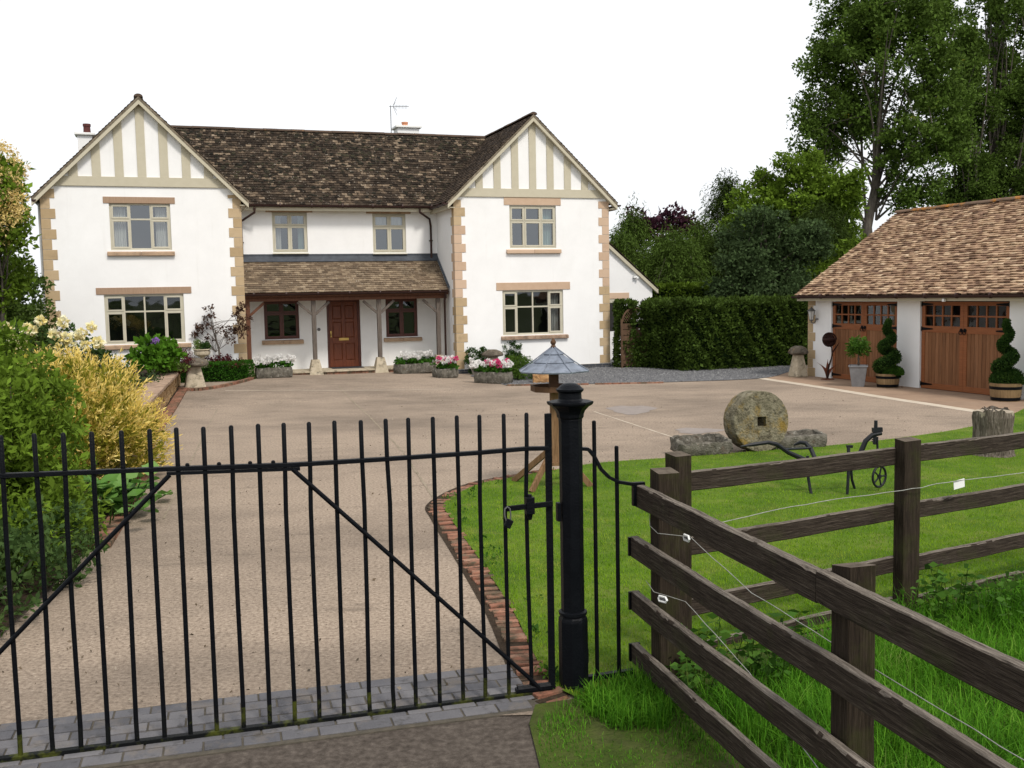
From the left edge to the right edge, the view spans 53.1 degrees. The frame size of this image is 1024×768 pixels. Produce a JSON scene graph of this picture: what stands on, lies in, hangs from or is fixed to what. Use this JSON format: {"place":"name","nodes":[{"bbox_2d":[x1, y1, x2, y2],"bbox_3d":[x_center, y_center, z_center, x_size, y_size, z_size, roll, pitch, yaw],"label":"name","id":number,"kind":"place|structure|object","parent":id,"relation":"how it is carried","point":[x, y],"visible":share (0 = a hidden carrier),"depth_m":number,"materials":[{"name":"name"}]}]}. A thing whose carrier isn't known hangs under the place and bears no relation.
{"place":"outdoors","nodes":[
{"label":"outdoors","id":0,"kind":"place"},
{"bbox_2d":[0,386,179,631],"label":"flower bed","id":1,"kind":"object","parent":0,"point":[23,598],"visible":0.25,"depth_m":8.38,"materials":[{"name":"soil"}]},
{"bbox_2d":[0,139,40,327],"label":"flowering tree","id":2,"kind":"object","parent":1,"relation":"on","point":[15,214],"visible":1,"depth_m":19.40,"materials":[{"name":"green plant"}]},
{"bbox_2d":[0,494,109,636],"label":"shrub","id":3,"kind":"object","parent":1,"relation":"on","point":[18,541],"visible":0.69,"depth_m":8.17,"materials":[{"name":"green plant"}]},
{"bbox_2d":[0,315,115,579],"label":"shrub","id":4,"kind":"object","parent":1,"relation":"on","point":[23,385],"visible":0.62,"depth_m":9.16,"materials":[{"name":"green plant"}]},
{"bbox_2d":[15,342,182,483],"bbox_3d":[-5.881,0.399,13.313,3.045,1.900,3.078,-1,5,0],"label":"golden conifer","id":5,"kind":"object","parent":1,"relation":"on","point":[109,410],"visible":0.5,"depth_m":13.09,"materials":[{"name":"yellow plant"}]},
{"bbox_2d":[73,461,172,524],"bbox_3d":[-4.252,1.226,11.079,1.187,0.487,2.219,-1,5,0],"label":"bergenia","id":6,"kind":"object","parent":1,"relation":"on","point":[114,494],"visible":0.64,"depth_m":11.13,"materials":[{"name":"green plant"}]},
{"bbox_2d":[135,372,180,417],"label":"stone wall","id":7,"kind":"structure","parent":1,"relation":"on","point":[166,386],"depth_m":21.98,"materials":[{"name":"beige stone"}]},
{"bbox_2d":[180,359,255,382],"bbox_3d":[-8.291,-0.331,27.844,2.607,0.650,0.860,-3,5,-19],"label":"hedge","id":8,"kind":"object","parent":1,"relation":"on","point":[218,374],"visible":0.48,"depth_m":27.77,"materials":[{"name":"green plant"}]},
{"bbox_2d":[204,352,243,367],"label":"red leaved plant","id":9,"kind":"object","parent":1,"relation":"in","point":[227,357],"visible":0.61,"depth_m":27.91,"materials":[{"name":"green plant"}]},
{"bbox_2d":[101,367,158,392],"bbox_3d":[-13.999,0.188,21.627,16.000,0.130,13.100,-1,5,0],"label":"raised bed","id":10,"kind":"object","parent":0,"point":[145,372],"depth_m":25.07,"materials":[{"name":"soil"}]},
{"bbox_2d":[2,314,131,386],"bbox_3d":[-8.685,-0.450,19.689,2.886,1.822,1.880,-1,5,0],"label":"rose bush","id":11,"kind":"object","parent":10,"relation":"on","point":[84,341],"visible":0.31,"depth_m":19.09,"materials":[{"name":"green plant"}]},
{"bbox_2d":[114,369,164,385],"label":"shrub","id":12,"kind":"object","parent":10,"relation":"on","point":[154,377],"visible":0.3,"depth_m":22.72,"materials":[{"name":"green plant"}]},
{"bbox_2d":[124,333,186,373],"bbox_3d":[-8.588,-0.747,24.538,1.286,1.015,1.297,3,7,41],"label":"hydrangea","id":13,"kind":"object","parent":10,"relation":"on","point":[157,351],"visible":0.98,"depth_m":24.27,"materials":[{"name":"green plant"}]},
{"bbox_2d":[154,361,189,373],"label":"variegated shrub","id":14,"kind":"object","parent":10,"relation":"on","point":[183,366],"visible":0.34,"depth_m":25.18,"materials":[{"name":"green plant"}]},
{"bbox_2d":[157,347,196,373],"bbox_3d":[-8.451,-0.631,25.405,1.160,0.815,1.042,-1,5,0],"label":"japanese maple","id":15,"kind":"object","parent":10,"relation":"on","point":[187,359],"visible":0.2,"depth_m":25.38,"materials":[{"name":"purple plant"}]},
{"bbox_2d":[0,664,545,767],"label":"block paving","id":16,"kind":"structure","parent":0,"point":[35,735],"depth_m":5.71,"materials":[{"name":"grey stone"}]},
{"bbox_2d":[116,715,539,767],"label":"lane","id":17,"kind":"structure","parent":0,"point":[502,742],"depth_m":5.32,"materials":[{"name":"grey asphalt"}]},
{"bbox_2d":[0,365,1023,723],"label":"driveway","id":18,"kind":"structure","parent":0,"point":[298,403],"depth_m":10.47,"materials":[{"name":"concrete"}]},
{"bbox_2d":[87,387,187,548],"bbox_3d":[-6.168,0.833,17.855,0.376,0.180,16.833,-2,5,-15],"label":"border edging","id":19,"kind":"object","parent":18,"relation":"on","point":[172,406],"visible":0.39,"depth_m":12.12,"materials":[{"name":"brick"}]},
{"bbox_2d":[162,409,217,518],"bbox_3d":[-5.044,0.998,16.478,0.044,0.001,11.180,-2,5,-13],"label":"concrete joint","id":20,"kind":"object","parent":18,"relation":"on","point":[175,493],"visible":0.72,"depth_m":14.74,"materials":[{"name":"concrete"}]},
{"bbox_2d":[182,358,208,387],"bbox_3d":[-8.073,-0.285,26.042,0.726,0.766,0.722,-4,6,-29],"label":"staddle stone","id":21,"kind":"object","parent":18,"relation":"on","point":[194,378],"visible":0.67,"depth_m":25.85,"materials":[{"name":"beige stone"}]},
{"bbox_2d":[192,338,211,367],"bbox_3d":[-8.417,-0.595,27.826,0.503,1.317,0.472,3,6,38],"label":"garden urn","id":22,"kind":"object","parent":21,"relation":"on","point":[201,350],"visible":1,"depth_m":27.71,"materials":[{"name":"stone"}]},
{"bbox_2d":[177,375,255,390],"bbox_3d":[-7.468,-0.034,27.108,0.805,0.101,3.656,1,5,18],"label":"brick line","id":23,"kind":"object","parent":18,"relation":"on","point":[224,385],"visible":0.92,"depth_m":26.02,"materials":[{"name":"brown brick"}]},
{"bbox_2d":[190,301,252,358],"bbox_3d":[-7.922,-1.139,28.016,1.789,2.233,0.427,-1,5,0],"label":"ornamental tree","id":24,"kind":"object","parent":18,"relation":"on","point":[198,327],"visible":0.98,"depth_m":27.96,"materials":[{"name":"purple plant"}]},
{"bbox_2d":[253,353,295,378],"bbox_3d":[-6.662,-0.529,28.764,1.200,0.705,0.649,-3,5,-21],"label":"flower trough","id":25,"kind":"object","parent":18,"relation":"on","point":[267,369],"visible":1,"depth_m":28.64,"materials":[{"name":"stone"}]},
{"bbox_2d":[339,386,432,497],"bbox_3d":[-2.593,0.692,19.053,0.162,0.068,14.916,-2,5,-14],"label":"concrete joint","id":26,"kind":"object","parent":18,"relation":"on","point":[422,481],"visible":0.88,"depth_m":15.71,"materials":[{"name":"concrete"}]},
{"bbox_2d":[393,350,435,373],"bbox_3d":[-2.881,-0.670,30.445,1.503,0.702,0.603,-6,7,-45],"label":"flower trough","id":27,"kind":"object","parent":18,"relation":"on","point":[406,364],"visible":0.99,"depth_m":30.19,"materials":[{"name":"stone"}]},
{"bbox_2d":[430,355,459,377],"bbox_3d":[-1.874,-0.506,28.991,0.770,0.661,0.587,-5,6,-39],"label":"flower trough","id":28,"kind":"object","parent":18,"relation":"on","point":[445,368],"visible":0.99,"depth_m":28.85,"materials":[{"name":"stone"}]},
{"bbox_2d":[2,396,914,704],"bbox_3d":[1.817,1.053,14.435,10.411,0.078,17.032,-1,5,0],"label":"debris","id":29,"kind":"object","parent":18,"relation":"on","point":[344,588],"visible":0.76,"depth_m":7.73,"materials":[{"name":"brown plant"}]},
{"bbox_2d":[469,357,513,383],"bbox_3d":[-0.518,-0.372,27.139,1.264,0.710,0.622,2,6,32],"label":"flower trough","id":30,"kind":"object","parent":18,"relation":"on","point":[487,372],"visible":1,"depth_m":27.00,"materials":[{"name":"stone"}]},
{"bbox_2d":[425,469,568,702],"bbox_3d":[-0.163,1.514,9.787,1.534,0.086,7.840,-1,5,0],"label":"brick edging","id":31,"kind":"object","parent":18,"relation":"on","point":[469,557],"visible":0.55,"depth_m":7.80,"materials":[{"name":"brown brick"}]},
{"bbox_2d":[441,467,602,696],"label":"weeds","id":32,"kind":"object","parent":31,"relation":"on","point":[536,626],"visible":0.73,"depth_m":7.15,"materials":[{"name":"green plant"}]},
{"bbox_2d":[547,383,592,689],"bbox_3d":[0.353,0.929,6.029,0.251,1.880,0.251,-2,5,-15],"label":"gate post","id":33,"kind":"object","parent":18,"relation":"on","point":[569,405],"visible":0.91,"depth_m":5.98,"materials":[{"name":"black metal"}]},
{"bbox_2d":[0,413,555,762],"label":"driveway gate","id":34,"kind":"structure","parent":33,"relation":"attached to","point":[528,506],"depth_m":5.55,"materials":[{"name":"black metal"}]},
{"bbox_2d":[504,506,512,528],"bbox_3d":[-0.021,0.760,5.839,0.057,0.132,0.020,-2,5,-15],"label":"padlock","id":35,"kind":"object","parent":34,"relation":"hanging from","point":[508,523],"visible":1,"depth_m":5.83,"materials":[{"name":"black metal"}]},
{"bbox_2d":[582,420,644,681],"bbox_3d":[0.584,0.998,6.100,0.448,1.581,0.035,-2,5,-15],"label":"iron railing","id":36,"kind":"object","parent":33,"relation":"attached to","point":[596,464],"visible":0.97,"depth_m":6.09,"materials":[{"name":"black metal"}]},
{"bbox_2d":[506,382,662,385],"bbox_3d":[1.867,0.005,26.240,4.020,0.050,0.174,-1,5,1],"label":"brick line","id":37,"kind":"object","parent":18,"relation":"on","point":[595,383],"visible":0.66,"depth_m":26.19,"materials":[{"name":"brown brick"}]},
{"bbox_2d":[606,406,656,414],"bbox_3d":[2.419,0.514,20.409,1.040,0.001,1.611,-1,5,0],"label":"concrete patch","id":38,"kind":"object","parent":18,"relation":"on","point":[631,410],"visible":1,"depth_m":20.48,"materials":[{"name":"beige concrete"}]},
{"bbox_2d":[675,428,723,433],"bbox_3d":[3.100,0.784,17.198,0.762,0.001,0.726,3,6,38],"label":"concrete patch","id":39,"kind":"object","parent":18,"relation":"on","point":[695,430],"visible":0.95,"depth_m":17.22,"materials":[{"name":"beige concrete"}]},
{"bbox_2d":[723,390,787,450],"bbox_3d":[3.556,0.537,14.938,0.885,0.897,0.382,-2,5,-16],"label":"millstone","id":40,"kind":"object","parent":18,"relation":"on","point":[751,416],"visible":0.94,"depth_m":14.78,"materials":[{"name":"stone"}]},
{"bbox_2d":[757,378,973,411],"bbox_3d":[8.029,0.315,21.496,0.519,0.001,12.009,-2,5,-13],"label":"kerb strip","id":41,"kind":"object","parent":18,"relation":"on","point":[910,401],"visible":0.84,"depth_m":22.25,"materials":[{"name":"beige concrete"}]},
{"bbox_2d":[0,0,1023,303],"label":"sky","id":42,"kind":"structure","parent":0,"point":[652,98],"materials":[{"name":"white"}]},
{"bbox_2d":[471,360,789,384],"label":"gravel","id":43,"kind":"structure","parent":0,"point":[630,372],"depth_m":28.54,"materials":[{"name":"grey gravel"}]},
{"bbox_2d":[482,349,502,365],"bbox_3d":[-0.567,-0.641,29.952,0.644,0.746,0.640,-4,6,-29],"label":"staddle stone","id":44,"kind":"object","parent":43,"relation":"on","point":[492,354],"visible":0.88,"depth_m":29.74,"materials":[{"name":"stone"}]},
{"bbox_2d":[464,340,522,374],"bbox_3d":[-0.576,-0.801,30.732,2.059,1.003,0.735,-5,7,-40],"label":"shrub","id":45,"kind":"object","parent":43,"relation":"on","point":[479,356],"visible":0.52,"depth_m":30.51,"materials":[{"name":"green plant"}]},
{"bbox_2d":[500,353,532,379],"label":"juniper","id":46,"kind":"object","parent":43,"relation":"on","point":[521,361],"visible":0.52,"depth_m":28.02,"materials":[{"name":"green plant"}]},
{"bbox_2d":[532,374,548,382],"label":"sandstone block","id":47,"kind":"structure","parent":43,"relation":"on","point":[539,378],"depth_m":26.92,"materials":[{"name":"stone"}]},
{"bbox_2d":[611,298,640,367],"bbox_3d":[3.584,-1.590,32.016,1.001,2.283,1.168,-1,5,0],"label":"hedge","id":48,"kind":"object","parent":43,"relation":"on","point":[618,311],"visible":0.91,"depth_m":31.71,"materials":[{"name":"green plant"}]},
{"bbox_2d":[620,307,646,367],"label":"side gate","id":49,"kind":"structure","parent":43,"relation":"on","point":[624,358],"depth_m":31.66,"materials":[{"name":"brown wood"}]},
{"bbox_2d":[652,281,719,297],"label":"hedge","id":50,"kind":"object","parent":43,"relation":"on","point":[673,289],"visible":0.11,"depth_m":36.49,"materials":[{"name":"green plant"}]},
{"bbox_2d":[635,293,807,370],"bbox_3d":[6.764,-1.607,31.458,5.997,2.344,3.639,-1,5,0],"label":"hedge","id":51,"kind":"object","parent":43,"relation":"on","point":[694,333],"visible":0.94,"depth_m":30.69,"materials":[{"name":"green plant"}]},
{"bbox_2d":[702,203,838,304],"bbox_3d":[8.768,-3.473,34.605,4.628,5.228,3.552,-1,5,0],"label":"apple tree","id":52,"kind":"object","parent":43,"relation":"on","point":[764,265],"visible":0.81,"depth_m":34.25,"materials":[{"name":"green plant"}]},
{"bbox_2d":[443,409,1023,695],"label":"lawn","id":53,"kind":"structure","parent":0,"point":[698,502],"depth_m":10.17,"materials":[{"name":"green plant"}]},
{"bbox_2d":[511,338,592,492],"bbox_3d":[0.488,0.349,12.405,0.882,1.827,1.103,-2,5,-11],"label":"bird table","id":54,"kind":"object","parent":53,"relation":"on","point":[553,361],"visible":0.75,"depth_m":12.13,"materials":[{"name":"wood"}]},
{"bbox_2d":[670,433,731,455],"bbox_3d":[2.711,0.874,14.705,0.848,0.226,0.508,-2,14,-14],"label":"stone trough","id":55,"kind":"object","parent":53,"relation":"on","point":[692,444],"visible":0.97,"depth_m":14.55,"materials":[{"name":"grey stone"}]},
{"bbox_2d":[773,428,826,449],"bbox_3d":[4.156,0.821,15.191,0.984,0.217,0.452,-2,10,-11],"label":"stone trough","id":56,"kind":"object","parent":53,"relation":"on","point":[813,437],"visible":0.59,"depth_m":15.04,"materials":[{"name":"grey stone"}]},
{"bbox_2d":[740,420,886,494],"bbox_3d":[3.418,0.848,11.769,1.795,0.846,0.548,-2,5,-6],"label":"antique plough","id":57,"kind":"object","parent":53,"relation":"on","point":[876,431],"visible":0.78,"depth_m":11.68,"materials":[{"name":"metal"}]},
{"bbox_2d":[665,432,1023,664],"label":"post and rail fence","id":58,"kind":"object","parent":53,"relation":"on","point":[906,561],"visible":0.7,"depth_m":7.30,"materials":[{"name":"brown wood"}]},
{"bbox_2d":[724,472,1023,521],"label":"fence wire","id":59,"kind":"object","parent":58,"relation":"attached to","point":[867,495],"visible":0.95,"depth_m":7.18,"materials":[{"name":"silver metal"}]},
{"bbox_2d":[953,478,964,489],"bbox_3d":[3.296,0.737,7.549,0.116,0.064,0.002,-10,9,-27],"label":"warning tag","id":60,"kind":"object","parent":59,"relation":"hanging from","point":[959,484],"visible":1,"depth_m":7.55,"materials":[{"name":"white plastic"}]},
{"bbox_2d":[972,405,1015,457],"bbox_3d":[6.634,0.654,14.081,0.626,0.684,0.614,-3,5,-17],"label":"tree stump","id":61,"kind":"object","parent":53,"relation":"on","point":[991,420],"visible":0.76,"depth_m":13.89,"materials":[{"name":"grey wood"}]},
{"bbox_2d":[529,586,1023,767],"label":"verge","id":62,"kind":"structure","parent":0,"point":[610,739],"depth_m":5.36,"materials":[{"name":"green plant"}]},
{"bbox_2d":[570,656,698,730],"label":"grass","id":63,"kind":"structure","parent":62,"relation":"on","point":[626,705],"depth_m":5.70,"materials":[{"name":"green plant"}]},
{"bbox_2d":[536,672,744,767],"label":"grass","id":64,"kind":"structure","parent":62,"relation":"on","point":[691,735],"depth_m":5.43,"materials":[{"name":"green plant"}]},
{"bbox_2d":[628,467,1023,767],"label":"post and rail fence","id":65,"kind":"object","parent":62,"relation":"on","point":[863,613],"visible":0.98,"depth_m":4.28,"materials":[{"name":"brown wood"}]},
{"bbox_2d":[645,580,817,767],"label":"fence wire","id":66,"kind":"object","parent":65,"relation":"attached to","point":[724,644],"visible":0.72,"depth_m":5.47,"materials":[{"name":"metal"}]},
{"bbox_2d":[649,515,1023,760],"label":"fence wire","id":67,"kind":"object","parent":65,"relation":"attached to","point":[830,641],"visible":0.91,"depth_m":4.14,"materials":[{"name":"grey metal"}]},
{"bbox_2d":[664,562,1023,713],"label":"nettles","id":68,"kind":"object","parent":62,"relation":"on","point":[725,634],"visible":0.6,"depth_m":6.36,"materials":[{"name":"green plant"}]},
{"bbox_2d":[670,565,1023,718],"bbox_3d":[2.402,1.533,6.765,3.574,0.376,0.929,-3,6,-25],"label":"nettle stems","id":69,"kind":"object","parent":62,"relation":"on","point":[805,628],"visible":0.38,"depth_m":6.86,"materials":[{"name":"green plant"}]},
{"bbox_2d":[673,556,1023,767],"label":"grass","id":70,"kind":"structure","parent":62,"relation":"on","point":[820,700],"depth_m":5.64,"materials":[{"name":"green plant"}]},
{"bbox_2d":[767,369,1023,412],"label":"garage apron","id":71,"kind":"object","parent":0,"point":[973,401],"visible":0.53,"depth_m":22.40,"materials":[{"name":"concrete"}]},
{"bbox_2d":[788,346,808,376],"bbox_3d":[7.630,-0.606,27.318,0.543,0.836,0.550,-4,6,-29],"label":"staddle stone","id":72,"kind":"object","parent":71,"relation":"on","point":[798,366],"visible":1,"depth_m":27.18,"materials":[{"name":"beige stone"}]},
{"bbox_2d":[820,332,839,379],"bbox_3d":[8.138,-0.721,26.337,0.364,1.218,0.456,-4,6,-29],"label":"flower sculpture","id":73,"kind":"object","parent":71,"relation":"on","point":[829,339],"visible":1,"depth_m":26.28,"materials":[{"name":"metal"}]},
{"bbox_2d":[844,335,871,386],"bbox_3d":[8.239,-0.554,24.375,0.649,1.226,0.696,1,5,20],"label":"potted bay tree","id":74,"kind":"object","parent":71,"relation":"on","point":[856,346],"visible":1,"depth_m":24.25,"materials":[{"name":"green plant"}]},
{"bbox_2d":[872,318,904,387],"bbox_3d":[8.787,-0.736,23.966,0.693,1.639,0.768,-3,5,-23],"label":"topiary planter","id":75,"kind":"object","parent":71,"relation":"on","point":[888,370],"visible":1,"depth_m":23.82,"materials":[{"name":"green wood"}]},
{"bbox_2d":[988,318,1023,401],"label":"topiary planter","id":76,"kind":"object","parent":71,"relation":"on","point":[1006,380],"visible":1,"depth_m":20.61,"materials":[{"name":"green wood"}]},
{"label":"ground","id":77,"kind":"structure","parent":0,"visible":0},
{"bbox_2d":[2,254,63,363],"bbox_3d":[-12.789,-1.412,24.937,3.789,3.869,2.561,-1,5,0],"label":"evergreen shrub","id":78,"kind":"object","parent":77,"relation":"on","point":[20,310],"visible":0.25,"depth_m":24.72,"materials":[{"name":"green plant"}]},
{"bbox_2d":[30,93,658,375],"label":"house","id":79,"kind":"structure","parent":77,"relation":"on","point":[320,252],"depth_m":30.77,"materials":[{"name":"white paint"}]},
{"bbox_2d":[103,197,174,255],"bbox_3d":[-9.967,-4.222,27.477,1.810,1.560,0.319,-3,5,-19],"label":"window","id":80,"kind":"structure","parent":79,"relation":"in","point":[117,215],"depth_m":27.45,"materials":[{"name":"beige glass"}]},
{"bbox_2d":[96,287,191,349],"bbox_3d":[-9.900,-1.785,27.668,2.420,1.650,0.260,-3,5,-19],"label":"window","id":81,"kind":"structure","parent":79,"relation":"in","point":[166,292],"depth_m":27.57,"materials":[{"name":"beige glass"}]},
{"bbox_2d":[262,301,303,344],"bbox_3d":[-6.912,-1.849,30.792,1.226,1.300,0.210,-3,5,-19],"label":"window","id":82,"kind":"structure","parent":79,"relation":"in","point":[281,313],"depth_m":30.79,"materials":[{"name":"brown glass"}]},
{"bbox_2d":[265,211,311,253],"bbox_3d":[-6.673,-4.582,30.709,1.380,1.370,0.319,-3,5,-19],"label":"window","id":83,"kind":"structure","parent":79,"relation":"in","point":[301,224],"depth_m":30.72,"materials":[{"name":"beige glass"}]},
{"bbox_2d":[326,300,363,367],"bbox_3d":[-5.160,-1.532,31.439,1.130,2.130,0.200,-3,5,-19],"label":"front door","id":84,"kind":"structure","parent":79,"relation":"in","point":[343,317],"depth_m":31.48,"materials":[{"name":"brown wood"}]},
{"bbox_2d":[366,212,410,253],"bbox_3d":[-3.822,-4.701,31.685,1.390,1.370,0.319,-3,5,-19],"label":"window","id":85,"kind":"structure","parent":79,"relation":"in","point":[380,220],"depth_m":31.68,"materials":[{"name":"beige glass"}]},
{"bbox_2d":[384,299,421,341],"bbox_3d":[-3.429,-2.004,31.983,1.216,1.330,0.210,-3,5,-19],"label":"window","id":86,"kind":"structure","parent":79,"relation":"in","point":[402,335],"depth_m":31.99,"materials":[{"name":"brown wood"}]},
{"bbox_2d":[504,197,561,253],"bbox_3d":[0.609,-4.806,31.086,1.830,1.680,0.319,-3,5,-19],"label":"window","id":87,"kind":"structure","parent":79,"relation":"in","point":[544,221],"depth_m":31.07,"materials":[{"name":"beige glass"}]},
{"bbox_2d":[496,282,569,339],"bbox_3d":[0.647,-2.240,31.308,2.390,1.730,0.319,-3,5,-19],"label":"window","id":88,"kind":"structure","parent":79,"relation":"in","point":[552,306],"depth_m":31.30,"materials":[{"name":"beige glass"}]},
{"bbox_2d":[609,223,649,277],"bbox_3d":[4.123,-3.272,39.939,4.373,5.955,4.575,-1,5,0],"label":"conifer tree","id":89,"kind":"object","parent":77,"relation":"on","point":[620,244],"visible":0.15,"depth_m":39.40,"materials":[{"name":"green plant"}]},
{"bbox_2d":[609,192,655,265],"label":"conifer tree","id":90,"kind":"object","parent":77,"relation":"on","point":[633,225],"visible":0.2,"depth_m":41.40,"materials":[{"name":"green plant"}]},
{"bbox_2d":[620,200,706,245],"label":"purple tree","id":91,"kind":"object","parent":77,"relation":"on","point":[658,221],"visible":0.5,"depth_m":42.26,"materials":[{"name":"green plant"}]},
{"bbox_2d":[632,218,717,288],"bbox_3d":[6.112,-3.331,39.829,5.938,6.351,5.856,-6,7,-44],"label":"conifer tree","id":92,"kind":"object","parent":77,"relation":"on","point":[670,259],"visible":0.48,"depth_m":39.07,"materials":[{"name":"green plant"}]},
{"bbox_2d":[660,209,723,276],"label":"conifer tree","id":93,"kind":"object","parent":77,"relation":"on","point":[697,233],"visible":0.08,"depth_m":41.31,"materials":[{"name":"green plant"}]},
{"bbox_2d":[694,217,744,280],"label":"conifer tree","id":94,"kind":"object","parent":77,"relation":"on","point":[711,249],"visible":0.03,"depth_m":40.30,"materials":[{"name":"green plant"}]},
{"bbox_2d":[698,167,753,238],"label":"conifer tree","id":95,"kind":"object","parent":77,"relation":"on","point":[718,210],"visible":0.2,"depth_m":43.25,"materials":[{"name":"green plant"}]},
{"bbox_2d":[716,145,875,266],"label":"broadleaf tree","id":96,"kind":"object","parent":77,"relation":"on","point":[831,187],"visible":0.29,"depth_m":40.86,"materials":[{"name":"green plant"}]},
{"bbox_2d":[787,195,862,277],"bbox_3d":[11.792,-3.719,39.926,5.427,7.241,5.424,-3,6,-25],"label":"conifer tree","id":97,"kind":"object","parent":77,"relation":"on","point":[834,221],"visible":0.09,"depth_m":39.18,"materials":[{"name":"green plant"}]},
{"bbox_2d":[795,231,866,278],"bbox_3d":[12.131,-3.282,37.372,5.094,4.534,2.741,-1,5,0],"label":"laurel shrub","id":98,"kind":"object","parent":77,"relation":"on","point":[823,266],"visible":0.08,"depth_m":37.06,"materials":[{"name":"green plant"}]},
{"bbox_2d":[784,0,987,235],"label":"poplar tree","id":99,"kind":"object","parent":77,"relation":"on","point":[876,30],"visible":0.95,"depth_m":44.32,"materials":[{"name":"green plant"}]},
{"bbox_2d":[791,195,1023,399],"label":"garage","id":100,"kind":"structure","parent":77,"relation":"on","point":[941,287],"depth_m":24.01,"materials":[{"name":"stone"}]},
{"bbox_2d":[832,302,863,379],"bbox_3d":[8.560,-1.098,26.089,0.088,1.973,1.212,-3,5,-20],"label":"door","id":101,"kind":"structure","parent":100,"relation":"in","point":[843,331],"depth_m":26.23,"materials":[{"name":"brown wood"}]},
{"bbox_2d":[863,302,896,382],"bbox_3d":[8.974,-1.005,24.948,0.088,1.973,1.211,-3,5,-20],"label":"door","id":102,"kind":"structure","parent":100,"relation":"in","point":[873,332],"depth_m":25.16,"materials":[{"name":"brown wood"}]},
{"bbox_2d":[920,302,963,391],"bbox_3d":[9.673,-0.859,23.043,0.088,1.985,1.272,-3,5,-20],"label":"door","id":103,"kind":"structure","parent":100,"relation":"in","point":[942,346],"depth_m":23.04,"materials":[{"name":"brown wood"}]},
{"bbox_2d":[962,302,1009,394],"bbox_3d":[10.108,-0.762,21.847,0.088,1.985,1.271,-3,5,-20],"label":"door","id":104,"kind":"structure","parent":100,"relation":"in","point":[980,350],"depth_m":22.03,"materials":[{"name":"brown wood"}]},
{"bbox_2d":[926,7,1011,206],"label":"poplar tree","id":105,"kind":"object","parent":77,"relation":"on","point":[974,174],"visible":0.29,"depth_m":51.07,"materials":[{"name":"green plant"}]},
{"bbox_2d":[963,0,1023,198],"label":"poplar tree","id":106,"kind":"object","parent":77,"relation":"on","point":[1001,139],"visible":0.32,"depth_m":52.11,"materials":[{"name":"green plant"}]},
{"bbox_2d":[1005,10,1023,195],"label":"poplar tree","id":107,"kind":"object","parent":77,"relation":"on","point":[1020,30],"visible":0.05,"depth_m":53.56,"materials":[{"name":"green plant"}]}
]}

